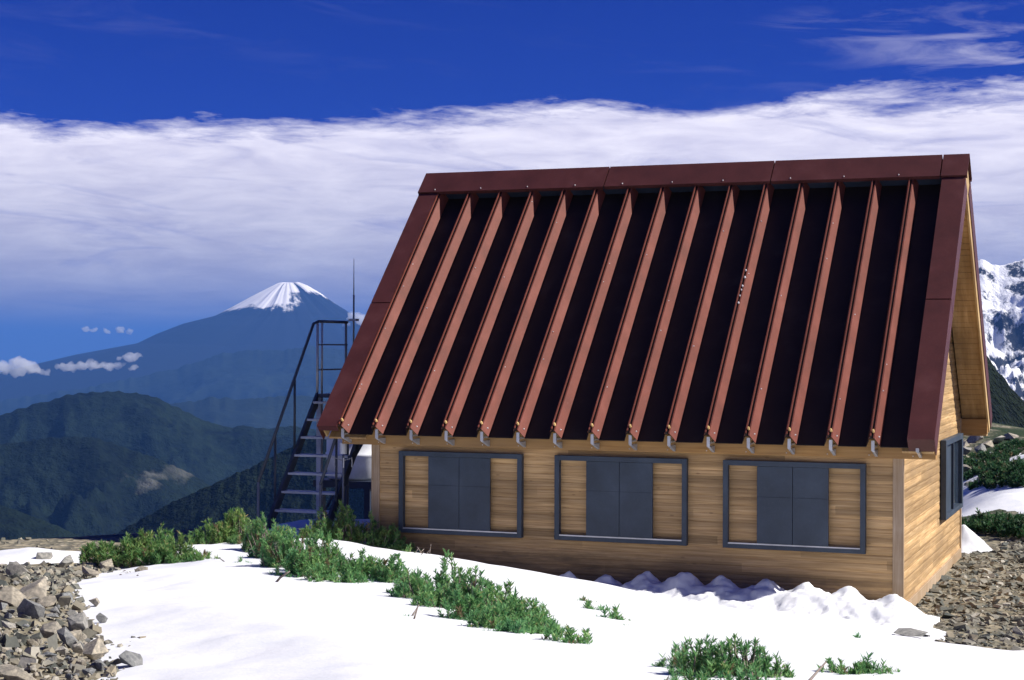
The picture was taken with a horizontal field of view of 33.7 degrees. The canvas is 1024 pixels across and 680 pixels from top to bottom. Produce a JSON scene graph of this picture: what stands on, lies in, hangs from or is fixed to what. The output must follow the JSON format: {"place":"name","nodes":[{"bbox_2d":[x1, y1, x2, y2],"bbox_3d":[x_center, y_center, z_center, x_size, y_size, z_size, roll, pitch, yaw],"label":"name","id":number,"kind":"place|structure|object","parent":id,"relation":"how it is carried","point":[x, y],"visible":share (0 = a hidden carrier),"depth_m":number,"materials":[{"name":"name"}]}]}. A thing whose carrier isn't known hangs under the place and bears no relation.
{"place":"outdoors","nodes":[
{"label":"outdoors","id":0,"kind":"place"},
{"bbox_2d":[0,362,37,371],"bbox_3d":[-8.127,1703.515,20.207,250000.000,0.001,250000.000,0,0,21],"label":"valley floor","id":1,"kind":"structure","parent":0,"point":[5,366],"depth_m":129861.48,"materials":[{"name":"white"}]},
{"bbox_2d":[0,505,80,539],"bbox_3d":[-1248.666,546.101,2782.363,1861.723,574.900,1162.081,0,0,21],"label":"hills","id":2,"kind":"structure","parent":0,"point":[15,524],"depth_m":2967.80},
{"bbox_2d":[0,436,209,536],"bbox_3d":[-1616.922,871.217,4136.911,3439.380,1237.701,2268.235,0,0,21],"label":"hills","id":3,"kind":"structure","parent":0,"point":[85,486],"depth_m":4352.60,"materials":[{"name":"plant"}]},
{"bbox_2d":[0,391,315,485],"bbox_3d":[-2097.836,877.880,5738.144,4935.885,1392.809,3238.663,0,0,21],"label":"hills","id":4,"kind":"structure","parent":0,"point":[209,453],"depth_m":6047.88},
{"bbox_2d":[0,345,350,414],"bbox_3d":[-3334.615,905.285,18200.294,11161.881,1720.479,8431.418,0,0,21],"label":"hills","id":5,"kind":"structure","parent":0,"point":[254,374],"depth_m":18968.03,"materials":[{"name":"blue"}]},
{"bbox_2d":[0,282,362,400],"bbox_3d":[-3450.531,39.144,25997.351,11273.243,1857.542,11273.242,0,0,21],"label":"mountain","id":6,"kind":"structure","parent":0,"point":[282,316],"depth_m":24152.47,"materials":[{"name":"blue stone"}]},
{"bbox_2d":[115,435,363,533],"bbox_3d":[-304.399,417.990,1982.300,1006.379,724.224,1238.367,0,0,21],"label":"hills","id":7,"kind":"structure","parent":0,"point":[216,501],"depth_m":2246.40,"materials":[{"name":"green plant"}]},
{"bbox_2d":[170,395,328,429],"bbox_3d":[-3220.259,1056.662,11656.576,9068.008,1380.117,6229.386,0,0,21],"label":"hills","id":8,"kind":"structure","parent":0,"point":[265,412],"depth_m":12298.56,"materials":[{"name":"blue"}]},
{"bbox_2d":[0,423,1023,679],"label":"ground","id":9,"kind":"structure","parent":0,"point":[76,543],"depth_m":25.10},
{"bbox_2d":[0,602,7,609],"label":"rock","id":10,"kind":"object","parent":9,"relation":"on","point":[3,605],"visible":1,"depth_m":10.98,"materials":[{"name":"grey stone"}]},
{"bbox_2d":[1,647,10,653],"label":"rock","id":11,"kind":"object","parent":9,"relation":"on","point":[4,649],"visible":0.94,"depth_m":9.11,"materials":[{"name":"beige stone"}]},
{"bbox_2d":[4,613,11,618],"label":"rock","id":12,"kind":"object","parent":9,"relation":"on","point":[7,615],"visible":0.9,"depth_m":10.65,"materials":[{"name":"grey stone"}]},
{"bbox_2d":[2,621,15,627],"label":"rock","id":13,"kind":"object","parent":9,"relation":"on","point":[5,624],"visible":1,"depth_m":10.22,"materials":[{"name":"grey stone"}]},
{"bbox_2d":[7,609,15,613],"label":"rock","id":14,"kind":"object","parent":9,"relation":"on","point":[11,611],"visible":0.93,"depth_m":10.89,"materials":[{"name":"grey stone"}]},
{"bbox_2d":[0,586,25,606],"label":"rock","id":15,"kind":"object","parent":9,"relation":"on","point":[12,596],"visible":0.76,"depth_m":11.21,"materials":[{"name":"beige stone"}]},
{"bbox_2d":[5,561,30,574],"bbox_3d":[-4.738,2.220,16.260,0.239,0.154,0.114,22,-9,-7],"label":"rock","id":16,"kind":"object","parent":9,"relation":"on","point":[12,568],"visible":0.82,"depth_m":16.21,"materials":[{"name":"grey stone"}]},
{"bbox_2d":[0,664,36,679],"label":"rock","id":17,"kind":"object","parent":9,"relation":"on","point":[9,672],"visible":1,"depth_m":8.00,"materials":[{"name":"beige stone"}]},
{"bbox_2d":[0,537,53,549],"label":"gravel","id":18,"kind":"structure","parent":9,"relation":"on","point":[18,541],"depth_m":27.61,"materials":[{"name":"grey gravel"}]},
{"bbox_2d":[17,598,44,619],"bbox_3d":[-3.085,1.737,10.852,0.189,0.130,0.084,17,22,25],"label":"rock","id":19,"kind":"object","parent":9,"relation":"on","point":[32,609],"visible":0.88,"depth_m":10.83,"materials":[{"name":"grey stone"}]},
{"bbox_2d":[26,639,38,646],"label":"rock","id":20,"kind":"object","parent":9,"relation":"on","point":[32,642],"visible":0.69,"depth_m":9.45,"materials":[{"name":"beige stone"}]},
{"bbox_2d":[30,664,35,672],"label":"rock","id":21,"kind":"object","parent":9,"relation":"on","point":[32,668],"visible":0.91,"depth_m":8.54,"materials":[{"name":"beige stone"}]},
{"bbox_2d":[20,576,46,598],"bbox_3d":[-3.333,1.746,11.745,0.230,0.127,0.305,-21,24,-13],"label":"rock","id":22,"kind":"object","parent":9,"relation":"on","point":[37,588],"visible":0.66,"depth_m":11.68,"materials":[{"name":"beige stone"}]},
{"bbox_2d":[32,672,38,678],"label":"rock","id":23,"kind":"object","parent":9,"relation":"on","point":[35,675],"visible":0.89,"depth_m":8.36,"materials":[{"name":"beige stone"}]},
{"bbox_2d":[36,552,52,559],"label":"rock","id":24,"kind":"object","parent":9,"relation":"on","point":[44,555],"visible":0.71,"depth_m":19.49,"materials":[{"name":"grey stone"}]},
{"bbox_2d":[37,594,56,607],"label":"rock","id":25,"kind":"object","parent":9,"relation":"on","point":[48,601],"visible":0.83,"depth_m":11.20,"materials":[{"name":"beige stone"}]},
{"bbox_2d":[43,652,56,657],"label":"rock","id":26,"kind":"object","parent":9,"relation":"on","point":[49,654],"visible":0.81,"depth_m":9.06,"materials":[{"name":"grey stone"}]},
{"bbox_2d":[40,621,61,637],"bbox_3d":[-2.703,1.716,9.941,0.108,0.132,0.131,-27,-13,10],"label":"rock","id":27,"kind":"object","parent":9,"relation":"on","point":[47,630],"visible":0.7,"depth_m":9.91,"materials":[{"name":"grey stone"}]},
{"bbox_2d":[46,613,58,617],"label":"rock","id":28,"kind":"object","parent":9,"relation":"on","point":[53,615],"visible":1,"depth_m":10.85,"materials":[{"name":"grey stone"}]},
{"bbox_2d":[49,606,59,615],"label":"rock","id":29,"kind":"object","parent":9,"relation":"on","point":[54,609],"visible":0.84,"depth_m":11.02,"materials":[{"name":"grey stone"}]},
{"bbox_2d":[55,646,67,655],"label":"rock","id":30,"kind":"object","parent":9,"relation":"on","point":[62,650],"visible":1,"depth_m":9.21,"materials":[{"name":"beige stone"}]},
{"bbox_2d":[0,561,127,679],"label":"gravel","id":31,"kind":"structure","parent":9,"relation":"on","point":[32,655],"depth_m":10.44,"materials":[{"name":"stone"}]},
{"bbox_2d":[75,658,86,665],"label":"rock","id":32,"kind":"object","parent":31,"relation":"on","point":[80,661],"visible":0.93,"depth_m":8.78,"materials":[{"name":"beige stone"}]},
{"bbox_2d":[82,637,108,660],"bbox_3d":[-2.264,1.687,9.180,0.097,0.117,0.156,-19,10,28],"label":"rock","id":33,"kind":"object","parent":31,"relation":"on","point":[96,649],"visible":0.94,"depth_m":9.16,"materials":[{"name":"beige stone"}]},
{"bbox_2d":[55,593,73,602],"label":"rock","id":34,"kind":"object","parent":9,"relation":"on","point":[63,594],"visible":0.39,"depth_m":11.79,"materials":[{"name":"grey stone"}]},
{"bbox_2d":[58,555,73,567],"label":"rock","id":35,"kind":"object","parent":9,"relation":"on","point":[66,561],"visible":0.96,"depth_m":18.64,"materials":[{"name":"grey stone"}]},
{"bbox_2d":[57,627,78,647],"bbox_3d":[-2.545,1.706,9.707,0.093,0.117,0.176,-23,24,-17],"label":"rock","id":36,"kind":"object","parent":9,"relation":"on","point":[67,637],"visible":0.84,"depth_m":9.65,"materials":[{"name":"grey stone"}]},
{"bbox_2d":[65,673,73,679],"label":"rock","id":37,"kind":"object","parent":9,"relation":"on","point":[68,676],"visible":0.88,"depth_m":8.36,"materials":[{"name":"grey stone"}]},
{"bbox_2d":[62,630,81,646],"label":"rock","id":38,"kind":"object","parent":9,"relation":"on","point":[77,634],"visible":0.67,"depth_m":9.75,"materials":[{"name":"beige stone"}]},
{"bbox_2d":[67,610,77,615],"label":"rock","id":39,"kind":"object","parent":9,"relation":"on","point":[71,612],"visible":0.62,"depth_m":11.04,"materials":[{"name":"grey stone"}]},
{"bbox_2d":[67,612,87,630],"bbox_3d":[-2.633,1.744,10.279,0.132,0.180,0.181,-1,-11,-22],"label":"rock","id":40,"kind":"object","parent":9,"relation":"on","point":[78,621],"visible":0.69,"depth_m":10.23,"materials":[{"name":"grey stone"}]},
{"bbox_2d":[72,643,82,653],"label":"rock","id":41,"kind":"object","parent":9,"relation":"on","point":[77,648],"visible":0.86,"depth_m":9.35,"materials":[{"name":"grey stone"}]},
{"bbox_2d":[78,633,86,641],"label":"rock","id":42,"kind":"object","parent":9,"relation":"on","point":[83,637],"visible":0.39,"depth_m":9.89,"materials":[{"name":"beige stone"}]},
{"bbox_2d":[82,668,95,674],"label":"rock","id":43,"kind":"object","parent":9,"relation":"on","point":[87,671],"visible":1,"depth_m":8.49,"materials":[{"name":"grey stone"}]},
{"bbox_2d":[82,566,98,575],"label":"rock","id":44,"kind":"object","parent":9,"relation":"on","point":[87,571],"visible":1,"depth_m":17.01,"materials":[{"name":"grey stone"}]},
{"bbox_2d":[95,659,105,670],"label":"rock","id":45,"kind":"object","parent":9,"relation":"on","point":[99,663],"visible":1,"depth_m":8.77,"materials":[{"name":"grey stone"}]},
{"bbox_2d":[100,559,113,570],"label":"rock","id":46,"kind":"object","parent":9,"relation":"on","point":[107,564],"visible":0.77,"depth_m":18.38,"materials":[{"name":"grey stone"}]},
{"bbox_2d":[135,566,147,571],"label":"rock","id":47,"kind":"object","parent":9,"relation":"on","point":[140,568],"visible":0.45,"depth_m":17.32,"materials":[{"name":"grey stone"}]},
{"bbox_2d":[78,522,220,567],"bbox_3d":[-4.020,2.311,18.702,1.960,0.522,1.088,0,0,53],"label":"dwarf pine","id":48,"kind":"object","parent":9,"relation":"on","point":[144,549],"visible":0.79,"depth_m":18.58,"materials":[{"name":"green plant"}]},
{"bbox_2d":[185,506,269,544],"bbox_3d":[-3.400,2.343,20.724,1.155,0.588,0.845,0,0,21],"label":"dwarf pine","id":49,"kind":"object","parent":9,"relation":"on","point":[228,531],"visible":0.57,"depth_m":20.65,"materials":[{"name":"green plant"}]},
{"bbox_2d":[219,555,251,562],"bbox_3d":[-2.818,2.365,17.596,0.402,0.254,0.473,0,0,-18],"label":"pine sprig","id":50,"kind":"object","parent":9,"relation":"on","point":[240,559],"visible":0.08,"depth_m":17.66,"materials":[{"name":"green plant"}]},
{"bbox_2d":[257,320,362,531],"bbox_3d":[-2.446,1.554,26.835,1.939,3.764,3.020,0,0,21],"label":"steel stair","id":51,"kind":"object","parent":9,"relation":"on","point":[316,407],"visible":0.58,"depth_m":26.65,"materials":[{"name":"metal"}]},
{"bbox_2d":[348,273,358,341],"bbox_3d":[-2.678,-0.519,28.636,0.140,1.720,0.120,0,0,21],"label":"radio mast","id":52,"kind":"object","parent":51,"relation":"attached to","point":[353,319],"visible":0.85,"depth_m":28.63,"materials":[{"name":"metal"}]},
{"bbox_2d":[241,511,407,583],"bbox_3d":[-2.343,2.196,17.323,1.370,0.745,4.598,0,0,-25],"label":"dwarf pine","id":53,"kind":"object","parent":9,"relation":"on","point":[276,548],"visible":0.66,"depth_m":16.22,"materials":[{"name":"green plant"}]},
{"bbox_2d":[313,431,370,518],"bbox_3d":[-3.031,2.907,32.956,1.240,2.890,1.240,0,0,21],"label":"water tank","id":54,"kind":"object","parent":9,"relation":"on","point":[360,476],"visible":0.2,"depth_m":32.43,"materials":[{"name":"white plastic"}]},
{"bbox_2d":[334,443,352,503],"bbox_3d":[-2.566,2.322,25.732,0.207,1.520,0.207,0,0,37],"label":"instrument pole","id":55,"kind":"object","parent":9,"relation":"on","point":[343,448],"visible":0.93,"depth_m":25.72,"materials":[{"name":"metal"}]},
{"bbox_2d":[298,499,422,552],"bbox_3d":[-2.145,2.796,24.461,1.912,0.977,0.831,0,0,-4],"label":"dwarf pine","id":56,"kind":"object","parent":9,"relation":"on","point":[349,531],"visible":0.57,"depth_m":24.42,"materials":[{"name":"green plant"}]},
{"bbox_2d":[403,605,418,618],"bbox_3d":[-0.723,1.873,11.179,0.240,0.273,0.597,0,0,4],"label":"pine sprig","id":57,"kind":"object","parent":9,"relation":"on","point":[415,611],"visible":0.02,"depth_m":11.06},
{"bbox_2d":[402,542,430,554],"bbox_3d":[-1.202,2.539,19.902,0.572,0.316,0.466,0,0,21],"label":"dwarf pine","id":58,"kind":"object","parent":9,"relation":"on","point":[408,548],"visible":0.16,"depth_m":19.94,"materials":[{"name":"green plant"}]},
{"bbox_2d":[386,549,593,643],"bbox_3d":[-0.218,1.965,11.973,0.870,0.747,5.363,0,0,-12],"label":"dwarf pine","id":59,"kind":"object","parent":9,"relation":"on","point":[488,606],"visible":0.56,"depth_m":11.66,"materials":[{"name":"green plant"}]},
{"bbox_2d":[0,453,1023,679],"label":"snow","id":60,"kind":"structure","parent":9,"relation":"on","point":[229,618],"depth_m":10.50,"materials":[{"name":"white snow"}]},
{"bbox_2d":[89,598,99,606],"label":"rock","id":61,"kind":"object","parent":60,"relation":"on","point":[95,601],"visible":1,"depth_m":11.67,"materials":[{"name":"beige stone"}]},
{"bbox_2d":[96,613,107,622],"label":"rock","id":62,"kind":"object","parent":60,"relation":"on","point":[101,618],"visible":1,"depth_m":10.94,"materials":[{"name":"grey stone"}]},
{"bbox_2d":[105,636,145,678],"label":"gravel","id":63,"kind":"structure","parent":60,"relation":"on","point":[119,645],"depth_m":9.94,"materials":[{"name":"beige gravel"}]},
{"bbox_2d":[119,650,142,666],"bbox_3d":[-2.014,1.680,8.933,0.136,0.086,0.124,0,0,16],"label":"rock","id":64,"kind":"object","parent":60,"relation":"on","point":[130,658],"visible":0.95,"depth_m":8.91,"materials":[{"name":"grey stone"}]},
{"bbox_2d":[560,571,939,636],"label":"snow bank","id":65,"kind":"structure","parent":60,"relation":"on","point":[894,612],"depth_m":21.79,"materials":[{"name":"white snow"}]},
{"bbox_2d":[893,628,927,636],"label":"rock","id":66,"kind":"object","parent":60,"relation":"on","point":[909,632],"visible":1,"depth_m":20.21,"materials":[{"name":"grey stone"}]},
{"bbox_2d":[577,595,630,625],"bbox_3d":[0.787,2.357,14.381,0.444,0.411,2.731,0,0,-8],"label":"dwarf pine","id":67,"kind":"object","parent":9,"relation":"on","point":[614,614],"visible":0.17,"depth_m":13.98,"materials":[{"name":"green plant"}]},
{"bbox_2d":[317,154,991,605],"bbox_3d":[2.695,0.500,26.956,8.900,6.608,7.951,0,0,21],"label":"mountain hut","id":68,"kind":"object","parent":9,"relation":"on","point":[743,374],"visible":0.96,"depth_m":24.49,"materials":[{"name":"brown wood"}]},
{"bbox_2d":[940,433,962,519],"bbox_3d":[7.071,2.164,27.177,0.085,1.230,2.400,0,0,21],"label":"window","id":69,"kind":"structure","parent":68,"relation":"in","point":[952,446],"depth_m":27.13,"materials":[{"name":"grey metal"}]},
{"bbox_2d":[649,632,826,679],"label":"dwarf pine","id":70,"kind":"object","parent":9,"relation":"on","point":[711,661],"visible":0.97,"depth_m":7.86,"materials":[{"name":"green plant"}]},
{"bbox_2d":[784,651,900,675],"bbox_3d":[1.562,1.627,8.051,0.711,0.272,0.355,0,0,-29],"label":"dwarf pine","id":71,"kind":"object","parent":9,"relation":"on","point":[863,666],"visible":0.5,"depth_m":8.09,"materials":[{"name":"green plant"}]},
{"bbox_2d":[963,446,971,454],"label":"rock","id":72,"kind":"object","parent":9,"relation":"on","point":[966,450],"visible":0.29,"depth_m":60.60,"materials":[{"name":"grey stone"}]},
{"bbox_2d":[916,536,1023,650],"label":"gravel","id":73,"kind":"structure","parent":9,"relation":"on","point":[940,608],"depth_m":23.80,"materials":[{"name":"grey gravel"}]},
{"bbox_2d":[966,436,982,442],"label":"rock","id":74,"kind":"object","parent":9,"relation":"on","point":[972,439],"visible":0.58,"depth_m":62.88,"materials":[{"name":"grey stone"}]},
{"bbox_2d":[961,524,991,553],"bbox_3d":[7.994,3.541,29.915,1.352,0.559,1.352,0,0,21],"label":"snow heap","id":75,"kind":"object","parent":9,"relation":"on","point":[971,541],"visible":0.34,"depth_m":29.65,"materials":[{"name":"white snow"}]},
{"bbox_2d":[974,443,985,452],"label":"rock","id":76,"kind":"object","parent":9,"relation":"on","point":[981,447],"visible":0.54,"depth_m":59.73,"materials":[{"name":"grey stone"}]},
{"bbox_2d":[979,440,993,446],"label":"rock","id":77,"kind":"object","parent":9,"relation":"on","point":[989,443],"visible":0.78,"depth_m":60.94,"materials":[{"name":"beige stone"}]},
{"bbox_2d":[961,507,1023,539],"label":"dwarf pine","id":78,"kind":"object","parent":9,"relation":"on","point":[1004,524],"visible":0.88,"depth_m":31.87,"materials":[{"name":"green plant"}]},
{"bbox_2d":[963,456,1023,489],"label":"dwarf pine","id":79,"kind":"object","parent":9,"relation":"on","point":[991,472],"visible":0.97,"depth_m":47.73,"materials":[{"name":"green plant"}]},
{"bbox_2d":[963,437,1023,467],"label":"dwarf pine","id":80,"kind":"object","parent":9,"relation":"on","point":[1013,446],"visible":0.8,"depth_m":57.88,"materials":[{"name":"green plant"}]},
{"bbox_2d":[993,435,1004,442],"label":"rock","id":81,"kind":"object","parent":9,"relation":"on","point":[1001,438],"visible":0.97,"depth_m":61.73,"materials":[{"name":"grey stone"}]},
{"bbox_2d":[1004,433,1018,439],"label":"rock","id":82,"kind":"object","parent":9,"relation":"on","point":[1009,436],"visible":0.78,"depth_m":63.10,"materials":[{"name":"grey stone"}]},
{"bbox_2d":[0,0,1023,362],"label":"sky","id":83,"kind":"structure","parent":0,"point":[165,164],"materials":[{"name":"blue"}]},
{"bbox_2d":[978,259,1023,399],"bbox_3d":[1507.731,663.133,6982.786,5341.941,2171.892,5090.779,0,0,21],"label":"mountain","id":84,"kind":"structure","parent":0,"point":[1002,291],"depth_m":7403.02,"materials":[{"name":"white snow"}]},
{"bbox_2d":[987,356,1023,427],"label":"hills","id":85,"kind":"structure","parent":0,"point":[1007,403],"depth_m":786.43,"materials":[{"name":"green plant"}]}
]}

